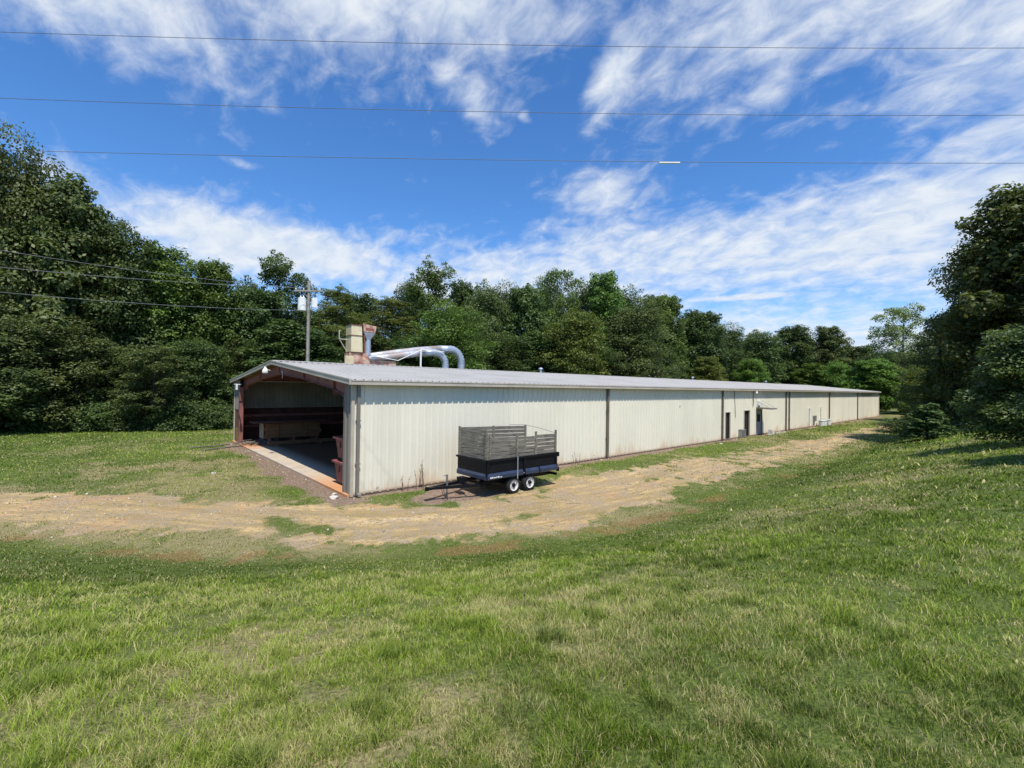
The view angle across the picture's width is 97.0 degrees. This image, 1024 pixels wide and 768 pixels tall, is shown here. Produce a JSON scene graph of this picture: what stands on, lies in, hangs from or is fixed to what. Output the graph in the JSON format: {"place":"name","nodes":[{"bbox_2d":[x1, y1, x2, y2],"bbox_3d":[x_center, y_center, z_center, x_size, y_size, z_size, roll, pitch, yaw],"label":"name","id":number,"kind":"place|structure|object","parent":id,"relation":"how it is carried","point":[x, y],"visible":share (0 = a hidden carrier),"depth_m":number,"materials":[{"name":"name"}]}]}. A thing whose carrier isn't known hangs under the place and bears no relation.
{"place":"outdoors","nodes":[
{"label":"outdoors","id":0,"kind":"place"},
{"bbox_2d":[7,32,787,47],"bbox_3d":[0.005,-8.648,11.002,64.642,0.845,0.012,1,0,0],"label":"power line","id":1,"kind":"object","parent":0,"point":[413,43],"visible":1,"depth_m":10.99,"materials":[{"name":"black metal"}]},
{"bbox_2d":[7,150,824,163],"bbox_3d":[0.001,-5.732,10.969,64.635,0.717,0.081,1,0,0],"label":"power line","id":2,"kind":"object","parent":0,"point":[665,162],"visible":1,"depth_m":11.00,"materials":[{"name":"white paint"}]},
{"bbox_2d":[3,98,1009,115],"bbox_3d":[0.007,-7.079,11.007,64.649,0.964,0.012,1,0,0],"label":"power line","id":3,"kind":"object","parent":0,"point":[544,112],"visible":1,"depth_m":11.00,"materials":[{"name":"black metal"}]},
{"bbox_2d":[0,404,1023,767],"bbox_3d":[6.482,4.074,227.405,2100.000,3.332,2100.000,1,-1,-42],"label":"ground","id":4,"kind":"structure","parent":0,"point":[340,548],"depth_m":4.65,"materials":[{"name":"green plant"}]},
{"bbox_2d":[0,332,58,427],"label":"tree","id":5,"kind":"object","parent":4,"relation":"on","point":[14,379],"visible":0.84,"depth_m":31.70,"materials":[{"name":"green plant"}]},
{"bbox_2d":[0,395,72,432],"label":"bush","id":6,"kind":"object","parent":4,"relation":"on","point":[38,422],"visible":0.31,"depth_m":33.43,"materials":[{"name":"green plant"}]},
{"bbox_2d":[0,118,87,331],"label":"tree","id":7,"kind":"object","parent":4,"relation":"on","point":[12,177],"visible":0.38,"depth_m":35.24,"materials":[{"name":"green plant"}]},
{"bbox_2d":[0,312,119,426],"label":"tree","id":8,"kind":"object","parent":4,"relation":"on","point":[33,331],"visible":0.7,"depth_m":33.73,"materials":[{"name":"green plant"}]},
{"bbox_2d":[28,403,102,432],"bbox_3d":[-33.659,2.681,34.877,4.123,2.506,4.720,1,0,-19],"label":"bush","id":9,"kind":"object","parent":4,"relation":"on","point":[64,428],"visible":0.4,"depth_m":33.81,"materials":[{"name":"green plant"}]},
{"bbox_2d":[0,171,148,406],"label":"tree","id":10,"kind":"object","parent":4,"relation":"on","point":[69,200],"visible":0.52,"depth_m":35.55,"materials":[{"name":"green plant"}]},
{"bbox_2d":[45,350,147,417],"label":"tree","id":11,"kind":"object","parent":4,"relation":"on","point":[109,387],"visible":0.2,"depth_m":36.25,"materials":[{"name":"green plant"}]},
{"bbox_2d":[65,397,131,430],"bbox_3d":[-32.091,2.471,35.453,4.524,3.027,4.873,1,0,-2],"label":"bush","id":12,"kind":"object","parent":4,"relation":"on","point":[97,413],"visible":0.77,"depth_m":34.42,"materials":[{"name":"green plant"}]},
{"bbox_2d":[45,209,176,404],"bbox_3d":[-35.065,-5.488,39.705,9.420,19.023,9.129,1,-1,38],"label":"tree","id":13,"kind":"object","parent":4,"relation":"on","point":[119,245],"visible":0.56,"depth_m":38.10,"materials":[{"name":"green plant"}]},
{"bbox_2d":[101,395,154,431],"bbox_3d":[-30.075,2.450,35.867,4.493,3.329,3.925,1,0,-24],"label":"bush","id":14,"kind":"object","parent":4,"relation":"on","point":[125,424],"visible":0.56,"depth_m":34.97,"materials":[{"name":"green plant"}]},
{"bbox_2d":[94,342,210,430],"bbox_3d":[-29.088,0.199,36.331,7.265,7.265,7.559,1,0,-17],"label":"tree","id":15,"kind":"object","parent":4,"relation":"on","point":[147,356],"visible":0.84,"depth_m":35.32,"materials":[{"name":"green plant"}]},
{"bbox_2d":[130,402,190,430],"bbox_3d":[-27.829,2.693,36.503,4.168,2.752,3.640,1,0,18],"label":"bush","id":16,"kind":"object","parent":4,"relation":"on","point":[156,413],"visible":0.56,"depth_m":35.68,"materials":[{"name":"green plant"}]},
{"bbox_2d":[121,240,212,405],"bbox_3d":[-33.173,-4.641,42.771,7.350,17.360,7.436,1,0,19],"label":"tree","id":17,"kind":"object","parent":4,"relation":"on","point":[170,265],"visible":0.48,"depth_m":41.46,"materials":[{"name":"green plant"}]},
{"bbox_2d":[153,395,224,431],"bbox_3d":[-26.393,2.471,36.816,4.954,3.295,4.599,1,-1,36],"label":"bush","id":18,"kind":"object","parent":4,"relation":"on","point":[191,406],"visible":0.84,"depth_m":36.07,"materials":[{"name":"green plant"}]},
{"bbox_2d":[146,335,234,415],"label":"tree","id":19,"kind":"object","parent":4,"relation":"on","point":[199,350],"visible":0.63,"depth_m":38.74,"materials":[{"name":"green plant"}]},
{"bbox_2d":[187,444,229,447],"bbox_3d":[-18.188,3.716,27.230,0.190,0.050,2.200,1,-1,37],"label":"loose board","id":20,"kind":"object","parent":4,"relation":"on","point":[208,445],"visible":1,"depth_m":27.22,"materials":[{"name":"grey wood"}]},
{"bbox_2d":[167,257,253,405],"bbox_3d":[-30.005,-4.320,44.815,7.883,16.804,7.427,1,0,-30],"label":"tree","id":21,"kind":"object","parent":4,"relation":"on","point":[214,292],"visible":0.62,"depth_m":43.67,"materials":[{"name":"green plant"}]},
{"bbox_2d":[192,401,233,429],"bbox_3d":[-24.782,2.745,38.044,3.775,2.644,4.066,1,0,-12],"label":"bush","id":22,"kind":"object","parent":4,"relation":"on","point":[214,421],"visible":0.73,"depth_m":37.23,"materials":[{"name":"green plant"}]},
{"bbox_2d":[204,400,233,428],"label":"bush","id":23,"kind":"object","parent":4,"relation":"on","point":[230,410],"visible":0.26,"depth_m":38.19,"materials":[{"name":"green plant"}]},
{"bbox_2d":[202,445,241,449],"bbox_3d":[-16.941,3.736,26.735,0.190,0.050,2.500,1,0,24],"label":"loose board","id":24,"kind":"object","parent":4,"relation":"on","point":[222,447],"visible":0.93,"depth_m":26.51,"materials":[{"name":"grey wood"}]},
{"bbox_2d":[202,337,254,405],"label":"tree","id":25,"kind":"object","parent":4,"relation":"on","point":[239,358],"visible":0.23,"depth_m":43.86,"materials":[{"name":"green plant"}]},
{"bbox_2d":[202,284,290,388],"bbox_3d":[-27.998,-3.287,48.255,8.493,14.770,8.107,1,0,-15],"label":"tree","id":26,"kind":"object","parent":4,"relation":"on","point":[256,299],"visible":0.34,"depth_m":47.02,"materials":[{"name":"green plant"}]},
{"bbox_2d":[234,249,318,337],"bbox_3d":[-26.631,-5.563,51.459,9.719,19.626,9.341,1,-1,-35],"label":"tree","id":27,"kind":"object","parent":4,"relation":"on","point":[280,272],"visible":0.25,"depth_m":51.11,"materials":[{"name":"green plant"}]},
{"bbox_2d":[225,319,344,388],"bbox_3d":[-21.995,-1.139,45.677,11.608,10.418,12.162,1,0,-26],"label":"tree","id":28,"kind":"object","parent":4,"relation":"on","point":[288,340],"visible":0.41,"depth_m":43.69,"materials":[{"name":"green plant"}]},
{"bbox_2d":[294,281,321,361],"bbox_3d":[-17.103,-2.388,37.890,2.279,12.500,0.678,1,0,-11],"label":"utility pole","id":29,"kind":"object","parent":4,"relation":"on","point":[302,303],"visible":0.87,"depth_m":37.84,"materials":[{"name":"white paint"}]},
{"bbox_2d":[1,250,282,286],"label":"service wire","id":30,"kind":"object","parent":29,"relation":"attached to","point":[135,270],"visible":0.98,"depth_m":30.12,"materials":[{"name":"black metal"}]},
{"bbox_2d":[1,267,301,287],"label":"service wire","id":31,"kind":"object","parent":29,"relation":"attached to","point":[145,279],"visible":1,"depth_m":30.27,"materials":[{"name":"black metal"}]},
{"bbox_2d":[2,292,308,310],"bbox_3d":[-26.895,-5.775,28.368,27.496,1.180,0.028,1,-1,-44],"label":"service wire","id":32,"kind":"object","parent":29,"relation":"attached to","point":[153,304],"visible":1,"depth_m":30.42,"materials":[{"name":"black metal"}]},
{"bbox_2d":[284,307,345,358],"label":"tree","id":33,"kind":"object","parent":4,"relation":"on","point":[313,313],"visible":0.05,"depth_m":59.51,"materials":[{"name":"green plant"}]},
{"bbox_2d":[297,334,345,360],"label":"tree","id":34,"kind":"object","parent":4,"relation":"on","point":[334,340],"visible":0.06,"depth_m":50.87,"materials":[{"name":"green plant"}]},
{"bbox_2d":[301,284,368,336],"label":"tree","id":35,"kind":"object","parent":4,"relation":"on","point":[340,299],"visible":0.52,"depth_m":54.83,"materials":[{"name":"green plant"}]},
{"bbox_2d":[339,293,382,335],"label":"tree","id":36,"kind":"object","parent":4,"relation":"on","point":[361,305],"visible":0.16,"depth_m":65.02,"materials":[{"name":"green plant"}]},
{"bbox_2d":[335,332,394,360],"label":"tree","id":37,"kind":"object","parent":4,"relation":"on","point":[376,341],"visible":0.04,"depth_m":52.72,"materials":[{"name":"green plant"}]},
{"bbox_2d":[356,296,422,364],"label":"tree","id":38,"kind":"object","parent":4,"relation":"on","point":[392,307],"visible":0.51,"depth_m":57.16,"materials":[{"name":"green plant"}]},
{"bbox_2d":[389,278,429,340],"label":"tree","id":39,"kind":"object","parent":4,"relation":"on","point":[402,298],"visible":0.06,"depth_m":67.86,"materials":[{"name":"green plant"}]},
{"bbox_2d":[384,331,439,366],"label":"tree","id":40,"kind":"object","parent":4,"relation":"on","point":[397,344],"visible":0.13,"depth_m":54.22,"materials":[{"name":"green plant"}]},
{"bbox_2d":[414,459,423,488],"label":"weed","id":41,"kind":"object","parent":4,"relation":"on","point":[420,471],"visible":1,"depth_m":17.03,"materials":[{"name":"beige plant"}]},
{"bbox_2d":[393,255,462,359],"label":"tree","id":42,"kind":"object","parent":4,"relation":"on","point":[433,280],"visible":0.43,"depth_m":60.36,"materials":[{"name":"green plant"}]},
{"bbox_2d":[0,425,893,542],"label":"gravel drive","id":43,"kind":"structure","parent":4,"relation":"on","point":[585,508],"depth_m":14.03,"materials":[{"name":"beige gravel"}]},
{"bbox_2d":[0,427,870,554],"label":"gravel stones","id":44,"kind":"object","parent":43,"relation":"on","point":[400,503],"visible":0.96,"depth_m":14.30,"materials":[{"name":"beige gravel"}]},
{"bbox_2d":[425,424,558,499],"bbox_3d":[-0.797,2.819,17.081,5.640,2.435,1.887,1,-1,-42],"label":"dump trailer","id":45,"kind":"object","parent":43,"relation":"on","point":[484,455],"visible":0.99,"depth_m":16.80,"materials":[{"name":"black metal"}]},
{"bbox_2d":[403,298,499,369],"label":"tree","id":46,"kind":"object","parent":4,"relation":"on","point":[450,330],"visible":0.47,"depth_m":50.70,"materials":[{"name":"green plant"}]},
{"bbox_2d":[446,277,480,344],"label":"tree","id":47,"kind":"object","parent":4,"relation":"on","point":[459,293],"visible":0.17,"depth_m":70.41,"materials":[{"name":"green plant"}]},
{"bbox_2d":[451,337,499,370],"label":"tree","id":48,"kind":"object","parent":4,"relation":"on","point":[490,364],"visible":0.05,"depth_m":57.08,"materials":[{"name":"green plant"}]},
{"bbox_2d":[458,278,515,369],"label":"tree","id":49,"kind":"object","parent":4,"relation":"on","point":[485,302],"visible":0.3,"depth_m":62.90,"materials":[{"name":"green plant"}]},
{"bbox_2d":[474,278,520,334],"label":"tree","id":50,"kind":"object","parent":4,"relation":"on","point":[504,297],"visible":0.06,"depth_m":74.73,"materials":[{"name":"green plant"}]},
{"bbox_2d":[478,330,550,371],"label":"tree","id":51,"kind":"object","parent":4,"relation":"on","point":[505,348],"visible":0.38,"depth_m":58.04,"materials":[{"name":"green plant"}]},
{"bbox_2d":[498,283,550,370],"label":"tree","id":52,"kind":"object","parent":4,"relation":"on","point":[527,314],"visible":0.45,"depth_m":63.70,"materials":[{"name":"green plant"}]},
{"bbox_2d":[506,331,580,373],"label":"tree","id":53,"kind":"object","parent":4,"relation":"on","point":[536,339],"visible":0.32,"depth_m":59.73,"materials":[{"name":"green plant"}]},
{"bbox_2d":[533,272,570,336],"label":"tree","id":54,"kind":"object","parent":4,"relation":"on","point":[555,291],"visible":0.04,"depth_m":78.85,"materials":[{"name":"green plant"}]},
{"bbox_2d":[230,360,880,497],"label":"metal warehouse","id":55,"kind":"structure","parent":4,"relation":"on","point":[392,425],"depth_m":24.18,"materials":[{"name":"metal"}]},
{"bbox_2d":[236,438,279,443],"bbox_3d":[-15.805,3.576,28.425,2.173,0.341,2.438,1,-1,-42],"label":"scrap heap","id":56,"kind":"object","parent":55,"relation":"on","point":[264,441],"visible":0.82,"depth_m":28.16,"materials":[{"name":"grey metal"}]},
{"bbox_2d":[250,419,331,442],"bbox_3d":[-14.398,3.101,29.644,4.650,1.370,1.450,1,-1,-42],"label":"lumber stack","id":57,"kind":"object","parent":55,"relation":"on","point":[289,429],"visible":0.93,"depth_m":29.14,"materials":[{"name":"brown wood"}]},
{"bbox_2d":[268,438,335,445],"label":"timber beam","id":58,"kind":"structure","parent":55,"relation":"on","point":[319,440],"depth_m":28.64,"materials":[{"name":"brown wood"}]},
{"bbox_2d":[332,459,342,484],"bbox_3d":[-5.960,3.373,17.212,1.210,0.905,1.620,1,-1,-42],"label":"steel bin","id":59,"kind":"object","parent":55,"relation":"on","point":[338,465],"visible":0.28,"depth_m":17.14,"materials":[{"name":"red metal"}]},
{"bbox_2d":[333,435,342,460],"bbox_3d":[-5.924,2.470,17.238,1.210,0.905,1.620,1,-1,-42],"label":"steel bin","id":60,"kind":"object","parent":59,"relation":"on","point":[339,441],"visible":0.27,"depth_m":17.19,"materials":[{"name":"red metal"}]},
{"bbox_2d":[339,324,464,368],"bbox_3d":[-9.413,-0.517,41.465,13.012,9.048,1.900,1,-1,-42],"label":"dust collector","id":61,"kind":"object","parent":55,"relation":"on","point":[356,352],"visible":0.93,"depth_m":38.99,"materials":[{"name":"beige metal"}]},
{"bbox_2d":[726,413,727,437],"bbox_3d":[16.887,3.279,35.782,0.780,2.050,0.040,1,-1,-42],"label":"door","id":62,"kind":"structure","parent":55,"relation":"in","point":[726,413],"depth_m":35.87,"materials":[{"name":"black metal"}]},
{"bbox_2d":[744,411,747,434],"bbox_3d":[19.684,3.310,38.279,1.080,2.110,0.040,1,-1,-42],"label":"door","id":63,"kind":"structure","parent":55,"relation":"in","point":[746,412],"depth_m":38.44,"materials":[{"name":"black metal"}]},
{"bbox_2d":[757,410,760,433],"bbox_3d":[21.764,3.369,39.966,1.130,2.080,0.113,1,-1,-42],"label":"door","id":64,"kind":"structure","parent":55,"relation":"in","point":[758,411],"depth_m":40.05,"materials":[{"name":"metal"}]},
{"bbox_2d":[536,267,582,341],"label":"tree","id":65,"kind":"object","parent":4,"relation":"on","point":[571,304],"visible":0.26,"depth_m":70.69,"materials":[{"name":"green plant"}]},
{"bbox_2d":[533,307,610,375],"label":"tree","id":66,"kind":"object","parent":4,"relation":"on","point":[574,354],"visible":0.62,"depth_m":57.73,"materials":[{"name":"green plant"}]},
{"bbox_2d":[558,276,602,328],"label":"tree","id":67,"kind":"object","parent":4,"relation":"on","point":[582,293],"visible":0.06,"depth_m":80.36,"materials":[{"name":"green plant"}]},
{"bbox_2d":[562,340,631,375],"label":"tree","id":68,"kind":"object","parent":4,"relation":"on","point":[607,356],"visible":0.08,"depth_m":61.42,"materials":[{"name":"green plant"}]},
{"bbox_2d":[582,269,628,347],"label":"tree","id":69,"kind":"object","parent":4,"relation":"on","point":[604,295],"visible":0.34,"depth_m":68.24,"materials":[{"name":"green plant"}]},
{"bbox_2d":[604,336,658,377],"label":"tree","id":70,"kind":"object","parent":4,"relation":"on","point":[625,347],"visible":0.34,"depth_m":63.89,"materials":[{"name":"green plant"}]},
{"bbox_2d":[615,283,655,348],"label":"tree","id":71,"kind":"object","parent":4,"relation":"on","point":[629,300],"visible":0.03,"depth_m":78.73,"materials":[{"name":"green plant"}]},
{"bbox_2d":[598,295,680,378],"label":"tree","id":72,"kind":"object","parent":4,"relation":"on","point":[644,320],"visible":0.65,"depth_m":64.44,"materials":[{"name":"green plant"}]},
{"bbox_2d":[641,294,674,345],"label":"tree","id":73,"kind":"object","parent":4,"relation":"on","point":[651,298],"depth_m":90.10,"materials":[{"name":"green plant"}]},
{"bbox_2d":[643,344,688,378],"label":"tree","id":74,"kind":"object","parent":4,"relation":"on","point":[668,359],"visible":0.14,"depth_m":72.56,"materials":[{"name":"green plant"}]},
{"bbox_2d":[648,293,691,378],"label":"tree","id":75,"kind":"object","parent":4,"relation":"on","point":[671,306],"visible":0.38,"depth_m":76.22,"materials":[{"name":"green plant"}]},
{"bbox_2d":[680,309,731,380],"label":"tree","id":76,"kind":"object","parent":4,"relation":"on","point":[703,332],"visible":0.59,"depth_m":84.12,"materials":[{"name":"green plant"}]},
{"bbox_2d":[685,356,728,380],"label":"tree","id":77,"kind":"object","parent":4,"relation":"on","point":[708,368],"visible":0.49,"depth_m":72.68,"materials":[{"name":"green plant"}]},
{"bbox_2d":[715,320,764,381],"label":"tree","id":78,"kind":"object","parent":4,"relation":"on","point":[732,338],"visible":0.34,"depth_m":89.79,"materials":[{"name":"green plant"}]},
{"bbox_2d":[739,429,745,437],"bbox_3d":[18.915,4.067,37.208,0.910,0.680,0.220,1,-1,-42],"label":"vent cage","id":79,"kind":"object","parent":4,"relation":"on","point":[742,432],"visible":0.98,"depth_m":37.06,"materials":[{"name":"grey metal"}]},
{"bbox_2d":[729,358,771,382],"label":"tree","id":80,"kind":"object","parent":4,"relation":"on","point":[751,370],"visible":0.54,"depth_m":82.94,"materials":[{"name":"green plant"}]},
{"bbox_2d":[736,329,789,383],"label":"tree","id":81,"kind":"object","parent":4,"relation":"on","point":[762,350],"visible":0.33,"depth_m":96.61,"materials":[{"name":"green plant"}]},
{"bbox_2d":[767,430,784,434],"bbox_3d":[23.795,4.300,41.043,4.212,0.420,0.659,1,-1,-42],"label":"rubble","id":82,"kind":"object","parent":4,"relation":"on","point":[770,432],"visible":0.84,"depth_m":40.37,"materials":[{"name":"concrete"}]},
{"bbox_2d":[769,323,820,384],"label":"tree","id":83,"kind":"object","parent":4,"relation":"on","point":[796,337],"visible":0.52,"depth_m":103.12,"materials":[{"name":"green plant"}]},
{"bbox_2d":[789,363,832,386],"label":"tree","id":84,"kind":"object","parent":4,"relation":"on","point":[808,371],"visible":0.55,"depth_m":97.18,"materials":[{"name":"green plant"}]},
{"bbox_2d":[818,418,824,425],"bbox_3d":[34.781,4.294,50.929,0.660,0.897,0.660,1,-1,-42],"label":"bucket","id":85,"kind":"object","parent":4,"relation":"on","point":[821,422],"visible":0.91,"depth_m":50.71,"materials":[{"name":"white paint"}]},
{"bbox_2d":[808,325,854,384],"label":"tree","id":86,"kind":"object","parent":4,"relation":"on","point":[829,341],"visible":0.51,"depth_m":106.03,"materials":[{"name":"green plant"}]},
{"bbox_2d":[814,359,852,388],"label":"tree","id":87,"kind":"object","parent":4,"relation":"on","point":[835,375],"visible":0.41,"depth_m":94.82,"materials":[{"name":"green plant"}]},
{"bbox_2d":[834,345,877,368],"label":"tree","id":88,"kind":"object","parent":4,"relation":"on","point":[855,352],"visible":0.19,"depth_m":115.88,"materials":[{"name":"green plant"}]},
{"bbox_2d":[838,358,905,411],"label":"tree","id":89,"kind":"object","parent":4,"relation":"on","point":[880,372],"visible":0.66,"depth_m":81.66,"materials":[{"name":"green plant"}]},
{"bbox_2d":[855,347,908,392],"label":"tree","id":90,"kind":"object","parent":4,"relation":"on","point":[861,358],"visible":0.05,"depth_m":111.72,"materials":[{"name":"green plant"}]},
{"bbox_2d":[872,365,911,408],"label":"tree","id":91,"kind":"object","parent":4,"relation":"on","point":[893,406],"visible":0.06,"depth_m":90.07,"materials":[{"name":"green plant"}]},
{"bbox_2d":[861,301,933,412],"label":"tree","id":92,"kind":"object","parent":4,"relation":"on","point":[899,332],"visible":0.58,"depth_m":88.20,"materials":[{"name":"green plant"}]},
{"bbox_2d":[875,415,931,433],"bbox_3d":[38.101,4.019,44.160,4.221,2.248,4.832,1,0,9],"label":"bush","id":93,"kind":"object","parent":4,"relation":"on","point":[898,425],"visible":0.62,"depth_m":43.99,"materials":[{"name":"green plant"}]},
{"bbox_2d":[888,350,920,404],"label":"tree","id":94,"kind":"object","parent":4,"relation":"on","point":[901,360],"visible":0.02,"depth_m":124.27,"materials":[{"name":"green plant"}]},
{"bbox_2d":[891,367,922,413],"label":"tree","id":95,"kind":"object","parent":4,"relation":"on","point":[903,382],"visible":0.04,"depth_m":81.45,"materials":[{"name":"green plant"}]},
{"bbox_2d":[889,341,947,416],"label":"tree","id":96,"kind":"object","parent":4,"relation":"on","point":[915,358],"visible":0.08,"depth_m":61.24,"materials":[{"name":"green plant"}]},
{"bbox_2d":[889,365,952,425],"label":"tree","id":97,"kind":"object","parent":4,"relation":"on","point":[911,375],"visible":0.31,"depth_m":44.09,"materials":[{"name":"green plant"}]},
{"bbox_2d":[897,403,962,438],"bbox_3d":[27.534,2.586,29.771,2.845,2.751,3.546,1,0,-28],"label":"cedar bush","id":98,"kind":"object","parent":4,"relation":"on","point":[930,415],"visible":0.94,"depth_m":29.45,"materials":[{"name":"green plant"}]},
{"bbox_2d":[913,302,957,409],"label":"tree","id":99,"kind":"object","parent":4,"relation":"on","point":[925,351],"visible":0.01,"depth_m":51.71,"materials":[{"name":"green plant"}]},
{"bbox_2d":[906,317,981,424],"bbox_3d":[36.248,-1.054,37.181,5.570,9.866,5.912,1,-1,-33],"label":"tree","id":100,"kind":"object","parent":4,"relation":"on","point":[930,394],"visible":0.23,"depth_m":37.43,"materials":[{"name":"green plant"}]},
{"bbox_2d":[943,419,984,426],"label":"bush","id":101,"kind":"object","parent":4,"relation":"on","point":[953,423],"visible":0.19,"depth_m":33.32,"materials":[{"name":"green plant"}]},
{"bbox_2d":[920,181,1023,403],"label":"tree","id":102,"kind":"object","parent":4,"relation":"on","point":[1004,212],"visible":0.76,"depth_m":31.14,"materials":[{"name":"green plant"}]},
{"bbox_2d":[923,228,1023,417],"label":"tree","id":103,"kind":"object","parent":4,"relation":"on","point":[951,391],"visible":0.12,"depth_m":34.69,"materials":[{"name":"green plant"}]},
{"bbox_2d":[948,326,1023,441],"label":"tree","id":104,"kind":"object","parent":4,"relation":"on","point":[1003,364],"visible":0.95,"depth_m":17.12,"materials":[{"name":"green plant"}]},
{"bbox_2d":[1005,392,1023,417],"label":"tree","id":105,"kind":"object","parent":4,"relation":"on","point":[1021,401],"visible":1,"depth_m":13.41,"materials":[{"name":"green plant"}]},
{"bbox_2d":[0,0,1023,351],"label":"sky","id":106,"kind":"structure","parent":0,"point":[857,234],"materials":[{"name":"blue"}]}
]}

